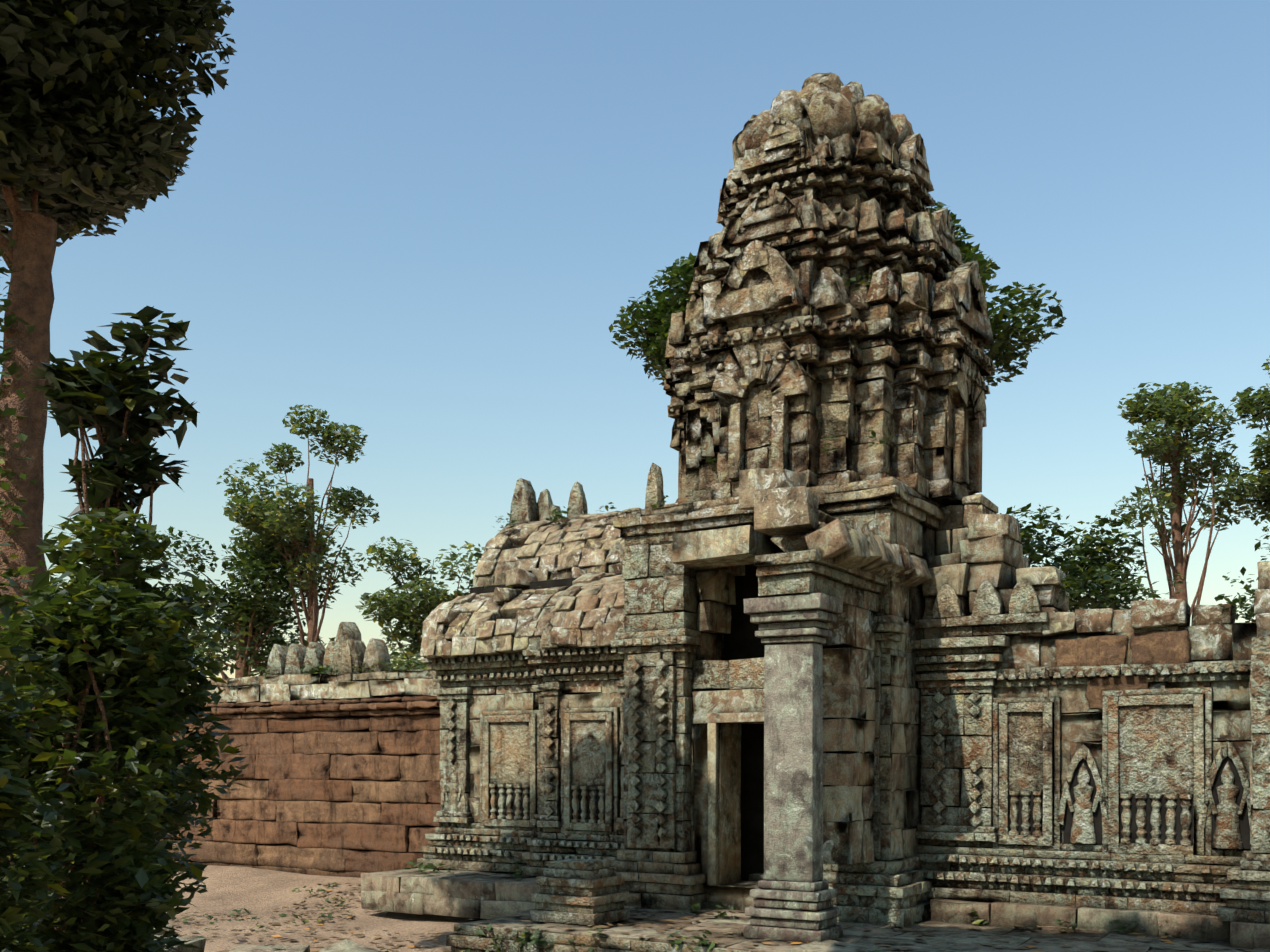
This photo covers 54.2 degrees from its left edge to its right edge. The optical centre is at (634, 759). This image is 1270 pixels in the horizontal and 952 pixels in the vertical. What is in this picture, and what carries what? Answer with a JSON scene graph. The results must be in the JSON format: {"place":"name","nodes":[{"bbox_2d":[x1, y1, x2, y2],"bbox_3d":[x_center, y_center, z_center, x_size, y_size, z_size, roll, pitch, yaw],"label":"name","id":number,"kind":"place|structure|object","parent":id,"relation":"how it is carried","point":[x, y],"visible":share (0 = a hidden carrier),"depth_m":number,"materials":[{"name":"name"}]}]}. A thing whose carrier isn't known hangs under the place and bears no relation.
{"place":"outdoors","nodes":[
{"label":"outdoors","id":0,"kind":"place"},
{"bbox_2d":[166,778,488,951],"bbox_3d":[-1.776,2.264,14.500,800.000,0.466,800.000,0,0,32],"label":"ground","id":1,"kind":"structure","parent":0,"point":[263,894],"depth_m":18.99,"materials":[{"name":"beige sand"}]},
{"bbox_2d":[0,542,76,951],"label":"bush","id":2,"kind":"object","parent":1,"relation":"on","point":[21,884],"visible":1,"depth_m":6.80,"materials":[{"name":"green plant"}]},
{"bbox_2d":[0,566,202,951],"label":"bush","id":3,"kind":"object","parent":1,"relation":"on","point":[128,905],"depth_m":8.10,"materials":[{"name":"green plant"}]},
{"bbox_2d":[2,628,215,939],"bbox_3d":[-4.746,0.512,10.970,2.200,3.810,2.188,0,0,32],"label":"bush","id":4,"kind":"object","parent":1,"relation":"on","point":[173,829],"depth_m":10.98,"materials":[{"name":"green plant"}]},
{"bbox_2d":[27,306,199,578],"bbox_3d":[-4.133,-0.579,9.727,1.274,5.992,1.170,0,0,32],"label":"tree","id":5,"kind":"object","parent":1,"relation":"on","point":[107,388],"depth_m":9.63,"materials":[{"name":"green plant"}]},
{"bbox_2d":[0,0,236,879],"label":"tree","id":6,"kind":"object","parent":1,"relation":"on","point":[87,139],"depth_m":11.24,"materials":[{"name":"plant"}]},
{"bbox_2d":[4,501,249,929],"bbox_3d":[-3.910,0.246,9.340,1.865,4.342,1.708,0,0,32],"label":"bush","id":7,"kind":"object","parent":1,"relation":"on","point":[121,529],"depth_m":9.25,"materials":[{"name":"green plant"}]},
{"bbox_2d":[141,526,342,678],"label":"tree","id":8,"kind":"object","parent":1,"relation":"on","point":[259,566],"depth_m":40.81,"materials":[{"name":"green plant"}]},
{"bbox_2d":[216,404,379,647],"bbox_3d":[-10.899,-4.556,40.440,4.873,13.946,5.509,0,0,32],"label":"tree","id":9,"kind":"object","parent":1,"relation":"on","point":[272,523],"depth_m":39.91,"materials":[{"name":"green plant"}]},
{"bbox_2d":[388,646,425,670],"bbox_3d":[-5.228,-0.391,34.363,6.282,5.615,4.050,0,0,32],"label":"bush","id":10,"kind":"object","parent":1,"relation":"on","point":[402,658],"visible":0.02,"depth_m":34.48,"materials":[{"name":"green plant"}]},
{"bbox_2d":[355,536,484,670],"bbox_3d":[-6.188,-2.177,38.096,4.364,9.187,4.417,0,0,32],"label":"tree","id":11,"kind":"object","parent":1,"relation":"on","point":[400,608],"depth_m":37.40,"materials":[{"name":"green plant"}]},
{"bbox_2d":[0,214,1257,951],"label":"weeds","id":12,"kind":"object","parent":1,"relation":"on","point":[4,356],"visible":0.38,"depth_m":14.37,"materials":[{"name":"green plant"}]},
{"bbox_2d":[152,630,1191,877],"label":"laterite wall","id":13,"kind":"structure","parent":1,"relation":"on","point":[344,788],"depth_m":22.29,"materials":[{"name":"brown stone"}]},
{"bbox_2d":[153,867,1269,951],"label":"temple platform","id":14,"kind":"structure","parent":1,"relation":"on","point":[475,894],"depth_m":14.46,"materials":[{"name":"stone"}]},
{"bbox_2d":[181,489,1269,927],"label":"temple wall","id":15,"kind":"structure","parent":14,"relation":"on","point":[717,559],"depth_m":15.54,"materials":[{"name":"stone"}]},
{"bbox_2d":[612,72,994,538],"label":"temple tower","id":16,"kind":"structure","parent":15,"relation":"on","point":[784,350],"depth_m":15.99,"materials":[{"name":"stone"}]},
{"bbox_2d":[444,544,1250,880],"bbox_3d":[2.855,-0.833,17.540,12.521,5.600,3.345,0,0,32],"label":"temple interior","id":17,"kind":"object","parent":15,"relation":"on","point":[742,642],"visible":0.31,"depth_m":17.41,"materials":[{"name":"black stone"}]},
{"bbox_2d":[266,463,1269,951],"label":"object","id":18,"kind":"object","parent":14,"relation":"on","point":[592,871],"visible":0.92,"depth_m":15.26,"materials":[{"name":"grey stone"}]},
{"bbox_2d":[424,468,1269,659],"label":"temple roofs","id":19,"kind":"structure","parent":18,"relation":"on","point":[978,540],"depth_m":15.58,"materials":[{"name":"stone"}]},
{"bbox_2d":[743,593,842,942],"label":"pillar","id":20,"kind":"structure","parent":14,"relation":"on","point":[793,895],"depth_m":13.55,"materials":[{"name":"grey stone"}]},
{"bbox_2d":[170,883,1262,951],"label":"leaf litter","id":21,"kind":"object","parent":1,"relation":"on","point":[1139,935],"visible":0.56,"depth_m":15.27,"materials":[{"name":"brown plant"}]},
{"bbox_2d":[1000,503,1160,611],"bbox_3d":[11.076,-2.380,34.415,6.264,9.595,5.901,0,0,32],"label":"tree","id":22,"kind":"object","parent":1,"relation":"on","point":[1103,595],"depth_m":33.87,"materials":[{"name":"green plant"}]},
{"bbox_2d":[1111,381,1260,616],"bbox_3d":[17.078,-4.746,38.240,4.134,14.326,4.490,0,0,32],"label":"tree","id":23,"kind":"object","parent":1,"relation":"on","point":[1173,406],"depth_m":37.86,"materials":[{"name":"green plant"}]},
{"bbox_2d":[1228,357,1269,525],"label":"tree","id":24,"kind":"object","parent":1,"relation":"on","point":[1247,404],"depth_m":37.30,"materials":[{"name":"green plant"}]},
{"bbox_2d":[1234,525,1269,621],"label":"shrub","id":25,"kind":"object","parent":1,"relation":"on","point":[1249,611],"visible":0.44,"depth_m":36.04,"materials":[{"name":"green plant"}]},
{"bbox_2d":[0,0,1269,678],"label":"sky","id":26,"kind":"structure","parent":0,"point":[425,226],"materials":[{"name":"blue"}]},
{"bbox_2d":[609,252,696,385],"bbox_3d":[1.622,-4.882,30.469,4.101,14.598,3.949,0,0,32],"label":"tree","id":27,"kind":"object","parent":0,"point":[660,314],"depth_m":30.01,"materials":[{"name":"green plant"}]},
{"bbox_2d":[651,196,1066,386],"bbox_3d":[5.462,-5.176,29.550,9.131,15.188,6.961,0,0,32],"label":"tree","id":28,"kind":"object","parent":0,"point":[1002,350],"depth_m":27.54,"materials":[{"name":"green plant"}]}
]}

